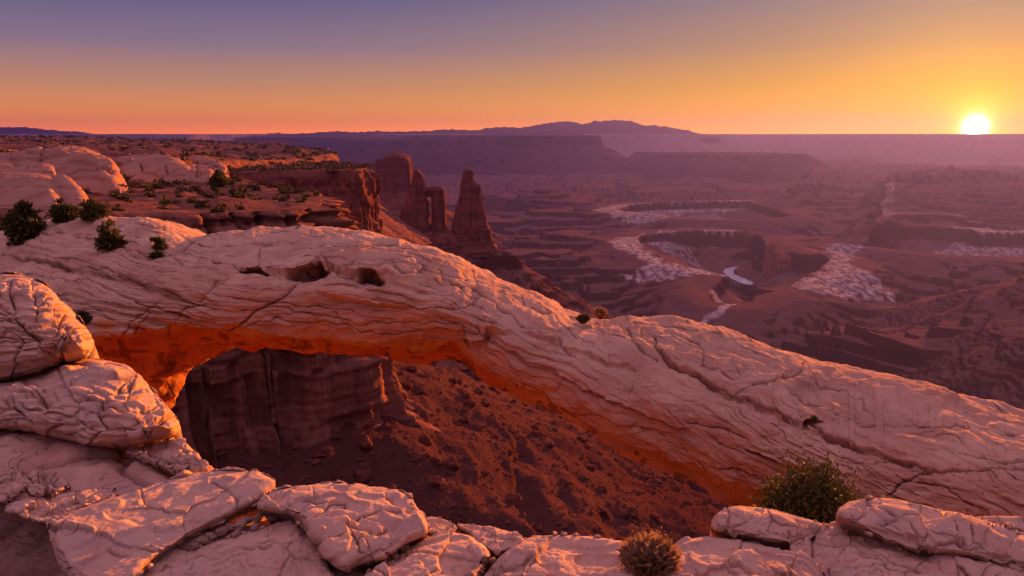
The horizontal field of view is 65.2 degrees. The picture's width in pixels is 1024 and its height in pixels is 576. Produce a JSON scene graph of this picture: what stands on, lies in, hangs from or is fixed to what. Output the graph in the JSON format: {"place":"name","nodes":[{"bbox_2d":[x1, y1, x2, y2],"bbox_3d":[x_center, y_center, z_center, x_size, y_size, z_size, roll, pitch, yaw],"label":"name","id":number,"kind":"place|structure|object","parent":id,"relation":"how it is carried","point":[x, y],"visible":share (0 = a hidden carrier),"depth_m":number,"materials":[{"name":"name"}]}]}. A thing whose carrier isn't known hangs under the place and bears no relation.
{"place":"outdoors","nodes":[
{"label":"outdoors","id":0,"kind":"place"},
{"bbox_2d":[0,127,90,133],"bbox_3d":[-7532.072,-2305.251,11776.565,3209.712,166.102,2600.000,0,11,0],"label":"mountains","id":1,"kind":"structure","parent":0,"point":[15,130],"depth_m":11594.45,"materials":[{"name":"stone"}]},
{"bbox_2d":[156,138,302,144],"bbox_3d":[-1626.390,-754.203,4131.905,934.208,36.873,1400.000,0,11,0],"label":"hills","id":2,"kind":"structure","parent":0,"point":[274,142],"depth_m":4295.22,"materials":[{"name":"stone"}]},
{"bbox_2d":[229,164,468,369],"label":"headland cliff","id":3,"kind":"structure","parent":0,"point":[355,191],"depth_m":361.33,"materials":[{"name":"stone"}]},
{"bbox_2d":[247,120,699,136],"bbox_3d":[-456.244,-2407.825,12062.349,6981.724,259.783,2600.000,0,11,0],"label":"mountains","id":4,"kind":"structure","parent":0,"point":[596,127],"depth_m":11755.26,"materials":[{"name":"stone"}]},
{"bbox_2d":[0,134,1023,544],"bbox_3d":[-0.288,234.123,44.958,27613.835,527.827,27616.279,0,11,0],"label":"canyon terrain","id":5,"kind":"structure","parent":0,"point":[912,268],"depth_m":2001.23,"materials":[{"name":"stone"}]},
{"bbox_2d":[0,430,367,575],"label":"rock ledge","id":6,"kind":"object","parent":5,"relation":"on","point":[26,548],"visible":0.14,"depth_m":4.56,"materials":[{"name":"stone"}]},
{"bbox_2d":[0,465,26,505],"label":"sandstone boulder","id":7,"kind":"object","parent":6,"relation":"on","point":[8,495],"visible":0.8,"depth_m":4.38,"materials":[{"name":"stone"}]},
{"bbox_2d":[23,469,70,498],"bbox_3d":[-2.664,1.309,4.749,0.263,0.667,0.960,-4,11,-18],"label":"sandstone boulder","id":8,"kind":"object","parent":6,"relation":"on","point":[40,483],"visible":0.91,"depth_m":4.42,"materials":[{"name":"stone"}]},
{"bbox_2d":[4,487,118,528],"bbox_3d":[-2.438,1.371,4.462,0.543,0.662,0.934,-4,11,-19],"label":"sandstone boulder","id":9,"kind":"object","parent":6,"relation":"on","point":[42,514],"visible":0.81,"depth_m":4.14,"materials":[{"name":"stone"}]},
{"bbox_2d":[26,502,36,511],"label":"loose stone","id":10,"kind":"object","parent":9,"relation":"on","point":[32,506],"visible":1,"depth_m":4.10,"materials":[{"name":"stone"}]},
{"bbox_2d":[0,358,181,451],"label":"sandstone boulder","id":11,"kind":"object","parent":6,"relation":"on","point":[117,407],"visible":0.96,"depth_m":5.09,"materials":[{"name":"stone"}]},
{"bbox_2d":[0,271,98,381],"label":"sandstone boulder","id":12,"kind":"object","parent":11,"relation":"on","point":[43,327],"visible":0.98,"depth_m":5.86,"materials":[{"name":"stone"}]},
{"bbox_2d":[46,467,275,575],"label":"sandstone boulder","id":13,"kind":"object","parent":6,"relation":"on","point":[138,532],"visible":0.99,"depth_m":3.85,"materials":[{"name":"stone"}]},
{"bbox_2d":[126,437,208,476],"bbox_3d":[-2.117,1.235,5.036,0.500,0.691,1.056,-3,11,-16],"label":"sandstone boulder","id":14,"kind":"object","parent":6,"relation":"on","point":[172,457],"visible":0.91,"depth_m":4.71,"materials":[{"name":"stone"}]},
{"bbox_2d":[194,536,209,544],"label":"loose stone","id":15,"kind":"object","parent":6,"relation":"on","point":[202,540],"visible":0.98,"depth_m":3.75,"materials":[{"name":"stone"}]},
{"bbox_2d":[205,532,216,539],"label":"loose stone","id":16,"kind":"object","parent":6,"relation":"on","point":[211,535],"visible":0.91,"depth_m":3.80,"materials":[{"name":"stone"}]},
{"bbox_2d":[214,526,228,536],"bbox_3d":[-1.405,1.171,3.859,0.074,0.043,0.063,-16,18,-26],"label":"loose stone","id":17,"kind":"object","parent":6,"relation":"on","point":[221,531],"visible":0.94,"depth_m":3.84,"materials":[{"name":"stone"}]},
{"bbox_2d":[226,523,234,530],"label":"loose stone","id":18,"kind":"object","parent":6,"relation":"on","point":[230,526],"visible":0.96,"depth_m":3.89,"materials":[{"name":"stone"}]},
{"bbox_2d":[234,519,245,530],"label":"loose stone","id":19,"kind":"object","parent":6,"relation":"on","point":[240,525],"visible":0.97,"depth_m":3.90,"materials":[{"name":"stone"}]},
{"bbox_2d":[153,520,333,575],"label":"sandstone boulder","id":20,"kind":"object","parent":6,"relation":"on","point":[287,548],"visible":0.99,"depth_m":3.60,"materials":[{"name":"stone"}]},
{"bbox_2d":[189,542,198,548],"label":"loose stone","id":21,"kind":"object","parent":20,"relation":"on","point":[194,545],"visible":1,"depth_m":3.71,"materials":[{"name":"stone"}]},
{"bbox_2d":[230,530,240,537],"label":"loose stone","id":22,"kind":"object","parent":20,"relation":"on","point":[234,534],"visible":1,"depth_m":3.82,"materials":[{"name":"stone"}]},
{"bbox_2d":[250,523,258,531],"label":"loose stone","id":23,"kind":"object","parent":20,"relation":"on","point":[254,527],"visible":1,"depth_m":3.89,"materials":[{"name":"stone"}]},
{"bbox_2d":[242,516,252,524],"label":"loose stone","id":24,"kind":"object","parent":6,"relation":"on","point":[248,519],"visible":0.84,"depth_m":3.96,"materials":[{"name":"stone"}]},
{"bbox_2d":[252,513,262,522],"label":"loose stone","id":25,"kind":"object","parent":6,"relation":"on","point":[257,517],"visible":0.99,"depth_m":3.97,"materials":[{"name":"stone"}]},
{"bbox_2d":[257,480,429,573],"bbox_3d":[-0.827,1.374,4.150,0.883,0.798,1.322,0,11,0],"label":"sandstone boulder","id":26,"kind":"object","parent":6,"relation":"on","point":[347,528],"visible":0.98,"depth_m":3.78,"materials":[{"name":"stone"}]},
{"bbox_2d":[267,514,277,521],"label":"loose stone","id":27,"kind":"object","parent":26,"relation":"on","point":[271,517],"visible":1,"depth_m":3.98,"materials":[{"name":"stone"}]},
{"bbox_2d":[364,531,490,575],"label":"sandstone boulder","id":28,"kind":"object","parent":6,"relation":"on","point":[446,553],"visible":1,"depth_m":3.55,"materials":[{"name":"stone"}]},
{"bbox_2d":[391,552,399,560],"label":"loose stone","id":29,"kind":"object","parent":28,"relation":"on","point":[395,556],"visible":0.91,"depth_m":3.62,"materials":[{"name":"stone"}]},
{"bbox_2d":[400,544,410,552],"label":"loose stone","id":30,"kind":"object","parent":28,"relation":"on","point":[403,548],"visible":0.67,"depth_m":3.69,"materials":[{"name":"stone"}]},
{"bbox_2d":[426,516,457,536],"bbox_3d":[-0.374,1.421,4.270,0.170,0.679,0.816,-1,11,-4],"label":"sandstone boulder","id":31,"kind":"object","parent":6,"relation":"on","point":[439,524],"visible":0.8,"depth_m":3.95,"materials":[{"name":"stone"}]},
{"bbox_2d":[457,523,524,570],"bbox_3d":[-0.104,1.439,4.162,0.334,0.694,0.870,0,11,0],"label":"sandstone boulder","id":32,"kind":"object","parent":6,"relation":"on","point":[492,539],"visible":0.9,"depth_m":3.81,"materials":[{"name":"stone"}]},
{"bbox_2d":[484,531,634,575],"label":"sandstone boulder","id":33,"kind":"object","parent":6,"relation":"on","point":[562,554],"visible":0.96,"depth_m":3.58,"materials":[{"name":"stone"}]},
{"bbox_2d":[614,524,684,575],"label":"grass tuft","id":34,"kind":"object","parent":6,"relation":"on","point":[643,553],"visible":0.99,"depth_m":3.41,"materials":[{"name":"green plant"}]},
{"bbox_2d":[657,536,822,575],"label":"sandstone boulder","id":35,"kind":"object","parent":6,"relation":"on","point":[711,556],"visible":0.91,"depth_m":3.51,"materials":[{"name":"stone"}]},
{"bbox_2d":[710,506,828,550],"bbox_3d":[1.312,1.393,4.191,0.556,0.744,0.879,3,11,13],"label":"sandstone boulder","id":36,"kind":"object","parent":35,"relation":"on","point":[774,528],"visible":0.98,"depth_m":3.82,"materials":[{"name":"stone"}]},
{"bbox_2d":[740,442,884,523],"bbox_3d":[2.108,1.405,5.454,1.043,0.562,1.004,4,11,19],"label":"juniper","id":37,"kind":"object","parent":6,"relation":"on","point":[821,497],"visible":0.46,"depth_m":5.43,"materials":[{"name":"green plant"}]},
{"bbox_2d":[790,521,967,575],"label":"sandstone boulder","id":38,"kind":"object","parent":6,"relation":"on","point":[833,549],"visible":0.84,"depth_m":3.61,"materials":[{"name":"stone"}]},
{"bbox_2d":[836,495,1023,566],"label":"sandstone boulder","id":39,"kind":"object","parent":38,"relation":"on","point":[915,528],"visible":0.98,"depth_m":3.67,"materials":[{"name":"stone"}]},
{"bbox_2d":[953,556,1023,575],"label":"sandstone boulder","id":40,"kind":"object","parent":6,"relation":"on","point":[968,566],"visible":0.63,"depth_m":3.48,"materials":[{"name":"stone"}]},
{"bbox_2d":[977,515,1023,531],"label":"sandstone boulder","id":41,"kind":"object","parent":6,"relation":"on","point":[1017,522],"visible":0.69,"depth_m":3.87,"materials":[{"name":"stone"}]},
{"bbox_2d":[0,136,431,245],"bbox_3d":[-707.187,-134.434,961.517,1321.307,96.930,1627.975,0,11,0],"label":"plateau","id":42,"kind":"structure","parent":5,"relation":"on","point":[395,227],"depth_m":664.15,"materials":[{"name":"stone"}]},
{"bbox_2d":[0,133,373,172],"bbox_3d":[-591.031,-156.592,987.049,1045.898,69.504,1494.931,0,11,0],"label":"plateau undergrowth","id":43,"kind":"object","parent":42,"relation":"on","point":[325,164],"visible":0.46,"depth_m":591.30,"materials":[{"name":"plant"}]},
{"bbox_2d":[0,178,440,468],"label":"canyon bench","id":44,"kind":"object","parent":5,"relation":"on","point":[244,400],"visible":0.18,"depth_m":111.55,"materials":[{"name":"stone"}]},
{"bbox_2d":[0,163,24,172],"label":"sandstone dome","id":45,"kind":"structure","parent":44,"relation":"on","point":[7,168],"depth_m":142.18,"materials":[{"name":"stone"}]},
{"bbox_2d":[0,171,63,219],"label":"sandstone dome","id":46,"kind":"structure","parent":44,"relation":"on","point":[41,191],"depth_m":103.83,"materials":[{"name":"stone"}]},
{"bbox_2d":[26,163,55,176],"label":"sandstone dome","id":47,"kind":"structure","parent":44,"relation":"on","point":[47,169],"depth_m":139.61,"materials":[{"name":"stone"}]},
{"bbox_2d":[0,145,127,194],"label":"sandstone dome","id":48,"kind":"structure","parent":44,"relation":"on","point":[94,172],"depth_m":158.23,"materials":[{"name":"stone"}]},
{"bbox_2d":[51,174,87,213],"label":"sandstone dome","id":49,"kind":"structure","parent":44,"relation":"on","point":[72,191],"depth_m":105.17,"materials":[{"name":"stone"}]},
{"bbox_2d":[111,203,125,210],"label":"plateau shrub","id":50,"kind":"object","parent":44,"relation":"on","point":[114,208],"visible":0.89,"depth_m":102.20,"materials":[{"name":"green plant"}]},
{"bbox_2d":[116,192,126,199],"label":"plateau shrub","id":51,"kind":"object","parent":44,"relation":"on","point":[121,196],"visible":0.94,"depth_m":122.70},
{"bbox_2d":[142,190,156,196],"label":"plateau shrub","id":52,"kind":"object","parent":44,"relation":"on","point":[148,194],"visible":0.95,"depth_m":131.87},
{"bbox_2d":[115,152,190,182],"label":"sandstone dome","id":53,"kind":"structure","parent":44,"relation":"on","point":[148,167],"depth_m":192.12,"materials":[{"name":"stone"}]},
{"bbox_2d":[159,194,170,205],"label":"plateau shrub","id":54,"kind":"object","parent":44,"relation":"on","point":[165,202],"visible":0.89,"depth_m":116.51,"materials":[{"name":"green plant"}]},
{"bbox_2d":[171,163,213,182],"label":"sandstone dome","id":55,"kind":"structure","parent":44,"relation":"on","point":[199,172],"depth_m":182.96,"materials":[{"name":"stone"}]},
{"bbox_2d":[190,185,201,191],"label":"plateau shrub","id":56,"kind":"object","parent":44,"relation":"on","point":[197,188],"visible":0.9,"depth_m":152.76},
{"bbox_2d":[194,200,210,207],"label":"plateau shrub","id":57,"kind":"object","parent":44,"relation":"on","point":[198,203],"visible":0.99,"depth_m":114.56,"materials":[{"name":"plant"}]},
{"bbox_2d":[198,190,213,197],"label":"plateau shrub","id":58,"kind":"object","parent":44,"relation":"on","point":[204,194],"visible":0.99,"depth_m":136.03,"materials":[{"name":"plant"}]},
{"bbox_2d":[192,155,229,177],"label":"sandstone dome","id":59,"kind":"structure","parent":44,"relation":"on","point":[206,161],"depth_m":211.19,"materials":[{"name":"stone"}]},
{"bbox_2d":[208,164,227,191],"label":"pinyon tree","id":60,"kind":"object","parent":44,"relation":"on","point":[217,179],"visible":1,"depth_m":148.42,"materials":[{"name":"green plant"}]},
{"bbox_2d":[210,202,227,212],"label":"plateau shrub","id":61,"kind":"object","parent":44,"relation":"on","point":[216,209],"visible":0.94,"depth_m":110.98,"materials":[{"name":"green plant"}]},
{"bbox_2d":[234,203,245,209],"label":"plateau shrub","id":62,"kind":"object","parent":44,"relation":"on","point":[241,207],"visible":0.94,"depth_m":114.46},
{"bbox_2d":[235,190,245,198],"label":"plateau shrub","id":63,"kind":"object","parent":44,"relation":"on","point":[237,195],"visible":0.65,"depth_m":139.08,"materials":[{"name":"green plant"}]},
{"bbox_2d":[249,184,260,190],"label":"plateau shrub","id":64,"kind":"object","parent":44,"relation":"on","point":[255,187],"visible":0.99,"depth_m":153.48,"materials":[{"name":"plant"}]},
{"bbox_2d":[278,194,290,201],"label":"plateau shrub","id":65,"kind":"object","parent":44,"relation":"on","point":[283,198],"visible":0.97,"depth_m":131.17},
{"bbox_2d":[354,469,370,482],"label":"talus boulder","id":66,"kind":"object","parent":5,"relation":"on","point":[362,476],"visible":0.98,"depth_m":109.87,"materials":[{"name":"stone"}]},
{"bbox_2d":[356,435,372,450],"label":"talus boulder","id":67,"kind":"object","parent":5,"relation":"on","point":[366,444],"visible":0.97,"depth_m":114.81,"materials":[{"name":"stone"}]},
{"bbox_2d":[403,382,411,389],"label":"talus boulder","id":68,"kind":"object","parent":5,"relation":"on","point":[407,385],"visible":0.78,"depth_m":148.26,"materials":[{"name":"stone"}]},
{"bbox_2d":[406,365,417,372],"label":"talus boulder","id":69,"kind":"object","parent":5,"relation":"on","point":[412,368],"visible":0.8,"depth_m":164.07,"materials":[{"name":"stone"}]},
{"bbox_2d":[420,434,432,445],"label":"talus boulder","id":70,"kind":"object","parent":5,"relation":"on","point":[426,440],"visible":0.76,"depth_m":122.58,"materials":[{"name":"stone"}]},
{"bbox_2d":[400,169,467,258],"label":"rock spire","id":71,"kind":"object","parent":5,"relation":"on","point":[415,214],"visible":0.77,"depth_m":839.72,"materials":[{"name":"stone"}]},
{"bbox_2d":[427,475,444,489],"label":"talus boulder","id":72,"kind":"object","parent":5,"relation":"on","point":[437,482],"visible":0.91,"depth_m":113.91,"materials":[{"name":"stone"}]},
{"bbox_2d":[431,456,442,466],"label":"talus boulder","id":73,"kind":"object","parent":5,"relation":"on","point":[437,460],"visible":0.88,"depth_m":117.77,"materials":[{"name":"stone"}]},
{"bbox_2d":[374,152,506,246],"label":"butte","id":74,"kind":"object","parent":5,"relation":"on","point":[394,170],"visible":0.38,"depth_m":1451.15,"materials":[{"name":"stone"}]},
{"bbox_2d":[327,137,557,178],"bbox_3d":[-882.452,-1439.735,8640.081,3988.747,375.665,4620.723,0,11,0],"label":"distant mesa","id":75,"kind":"structure","parent":5,"relation":"on","point":[459,156],"depth_m":7278.43,"materials":[{"name":"stone"}]},
{"bbox_2d":[439,481,448,490],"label":"talus boulder","id":76,"kind":"object","parent":5,"relation":"on","point":[445,486],"visible":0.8,"depth_m":114.17,"materials":[{"name":"stone"}]},
{"bbox_2d":[442,456,459,469],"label":"talus boulder","id":77,"kind":"object","parent":5,"relation":"on","point":[451,464],"visible":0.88,"depth_m":119.34,"materials":[{"name":"stone"}]},
{"bbox_2d":[458,415,469,422],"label":"talus boulder","id":78,"kind":"object","parent":5,"relation":"on","point":[465,419],"visible":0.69,"depth_m":146.01,"materials":[{"name":"stone"}]},
{"bbox_2d":[202,361,728,542],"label":"talus rubble","id":79,"kind":"object","parent":5,"relation":"on","point":[318,453],"visible":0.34,"depth_m":129.57,"materials":[{"name":"stone"}]},
{"bbox_2d":[461,392,471,399],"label":"talus boulder","id":80,"kind":"object","parent":5,"relation":"on","point":[465,395],"visible":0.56,"depth_m":157.84,"materials":[{"name":"stone"}]},
{"bbox_2d":[464,399,475,406],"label":"talus boulder","id":81,"kind":"object","parent":5,"relation":"on","point":[469,402],"visible":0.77,"depth_m":154.95,"materials":[{"name":"stone"}]},
{"bbox_2d":[451,169,497,256],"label":"rock spire","id":82,"kind":"object","parent":5,"relation":"on","point":[470,227],"visible":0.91,"depth_m":839.16,"materials":[{"name":"stone"}]},
{"bbox_2d":[0,216,1023,516],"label":"rock arch","id":83,"kind":"object","parent":5,"relation":"on","point":[720,414],"visible":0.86,"depth_m":9.63,"materials":[{"name":"stone"}]},
{"bbox_2d":[0,199,48,245],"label":"desert bush","id":84,"kind":"object","parent":83,"relation":"on","point":[22,222],"visible":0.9,"depth_m":13.75,"materials":[{"name":"green plant"}]},
{"bbox_2d":[46,197,79,222],"bbox_3d":[-8.116,-1.411,14.441,0.545,0.560,0.536,0,11,0],"label":"desert bush","id":85,"kind":"object","parent":83,"relation":"on","point":[63,213],"visible":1,"depth_m":14.35,"materials":[{"name":"green plant"}]},
{"bbox_2d":[76,310,92,323],"bbox_3d":[-5.458,0.379,10.231,0.250,0.207,0.297,0,11,0],"label":"desert bush","id":86,"kind":"object","parent":83,"relation":"on","point":[85,317],"visible":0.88,"depth_m":10.18,"materials":[{"name":"green plant"}]},
{"bbox_2d":[74,197,113,220],"bbox_3d":[-7.418,-1.409,14.210,0.597,0.435,0.614,2,11,12],"label":"desert bush","id":87,"kind":"object","parent":83,"relation":"on","point":[93,209],"visible":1,"depth_m":14.09,"materials":[{"name":"green plant"}]},
{"bbox_2d":[91,218,127,250],"bbox_3d":[-6.036,-0.796,11.931,0.461,0.524,0.530,8,14,37],"label":"desert bush","id":88,"kind":"object","parent":83,"relation":"on","point":[107,239],"visible":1,"depth_m":11.88,"materials":[{"name":"green plant"}]},
{"bbox_2d":[147,250,164,259],"bbox_3d":[-4.999,-0.462,11.244,0.212,0.144,0.226,6,12,29],"label":"desert bush","id":89,"kind":"object","parent":83,"relation":"on","point":[155,255],"visible":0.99,"depth_m":11.20,"materials":[{"name":"green plant"}]},
{"bbox_2d":[149,236,168,249],"bbox_3d":[-5.103,-0.627,11.553,0.271,0.264,0.250,10,14,41],"label":"desert bush","id":90,"kind":"object","parent":83,"relation":"on","point":[159,242],"visible":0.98,"depth_m":11.50,"materials":[{"name":"green plant"}]},
{"bbox_2d":[575,313,591,325],"bbox_3d":[0.888,0.368,10.122,0.297,0.169,0.303,0,11,0],"label":"bush","id":91,"kind":"object","parent":83,"relation":"on","point":[582,318],"visible":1,"depth_m":10.09,"materials":[{"name":"green plant"}]},
{"bbox_2d":[593,306,607,319],"bbox_3d":[1.139,0.322,10.419,0.238,0.184,0.255,0,11,0],"label":"grass tuft","id":92,"kind":"object","parent":83,"relation":"on","point":[600,313],"visible":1,"depth_m":10.39,"materials":[{"name":"beige plant"}]},
{"bbox_2d":[809,415,819,422],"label":"desert bush","id":93,"kind":"object","parent":83,"relation":"on","point":[813,418],"visible":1,"depth_m":7.57,"materials":[{"name":"green plant"}]},
{"bbox_2d":[505,493,521,507],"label":"talus boulder","id":94,"kind":"object","parent":5,"relation":"on","point":[515,499],"visible":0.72,"depth_m":120.43,"materials":[{"name":"stone"}]},
{"bbox_2d":[515,435,527,442],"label":"talus boulder","id":95,"kind":"object","parent":5,"relation":"on","point":[521,438],"visible":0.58,"depth_m":151.40,"materials":[{"name":"stone"}]},
{"bbox_2d":[404,135,639,175],"bbox_3d":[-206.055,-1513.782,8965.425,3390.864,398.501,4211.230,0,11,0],"label":"distant mesa","id":96,"kind":"structure","parent":5,"relation":"on","point":[556,155],"depth_m":7389.68,"materials":[{"name":"stone"}]},
{"bbox_2d":[545,441,554,447],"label":"talus boulder","id":97,"kind":"object","parent":5,"relation":"on","point":[549,444],"visible":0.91,"depth_m":154.48,"materials":[{"name":"stone"}]},
{"bbox_2d":[561,479,574,488],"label":"talus boulder","id":98,"kind":"object","parent":5,"relation":"on","point":[570,482],"visible":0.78,"depth_m":137.63,"materials":[{"name":"stone"}]},
{"bbox_2d":[584,464,595,470],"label":"talus boulder","id":99,"kind":"object","parent":5,"relation":"on","point":[591,467],"visible":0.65,"depth_m":164.39,"materials":[{"name":"stone"}]},
{"bbox_2d":[597,485,607,493],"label":"talus boulder","id":100,"kind":"object","parent":5,"relation":"on","point":[602,489],"visible":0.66,"depth_m":149.98,"materials":[{"name":"stone"}]},
{"bbox_2d":[597,505,608,516],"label":"talus boulder","id":101,"kind":"object","parent":5,"relation":"on","point":[603,511],"visible":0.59,"depth_m":140.03,"materials":[{"name":"stone"}]},
{"bbox_2d":[616,508,628,519],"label":"talus boulder","id":102,"kind":"object","parent":5,"relation":"on","point":[624,514],"visible":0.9,"depth_m":144.00,"materials":[{"name":"stone"}]},
{"bbox_2d":[630,506,638,517],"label":"talus boulder","id":103,"kind":"object","parent":5,"relation":"on","point":[634,511],"visible":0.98,"depth_m":145.85,"materials":[{"name":"stone"}]},
{"bbox_2d":[639,525,649,533],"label":"talus boulder","id":104,"kind":"object","parent":5,"relation":"on","point":[646,528],"visible":0.47,"depth_m":140.41,"materials":[{"name":"stone"}]},
{"bbox_2d":[627,152,831,183],"bbox_3d":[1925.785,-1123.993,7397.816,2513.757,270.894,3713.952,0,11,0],"label":"distant mesa","id":105,"kind":"structure","parent":5,"relation":"on","point":[757,167],"depth_m":6605.62,"materials":[{"name":"stone"}]},
{"bbox_2d":[761,242,818,279],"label":"butte","id":106,"kind":"object","parent":5,"relation":"on","point":[777,259],"visible":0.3,"depth_m":2314.82,"materials":[{"name":"stone"}]},
{"bbox_2d":[0,0,1023,133],"label":"sky","id":107,"kind":"structure","parent":0,"point":[87,66],"materials":[{"name":"orange"}]},
{"bbox_2d":[723,267,752,284],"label":"river","id":108,"kind":"structure","parent":0,"point":[730,272],"depth_m":2464.70,"materials":[{"name":"white liquid"}]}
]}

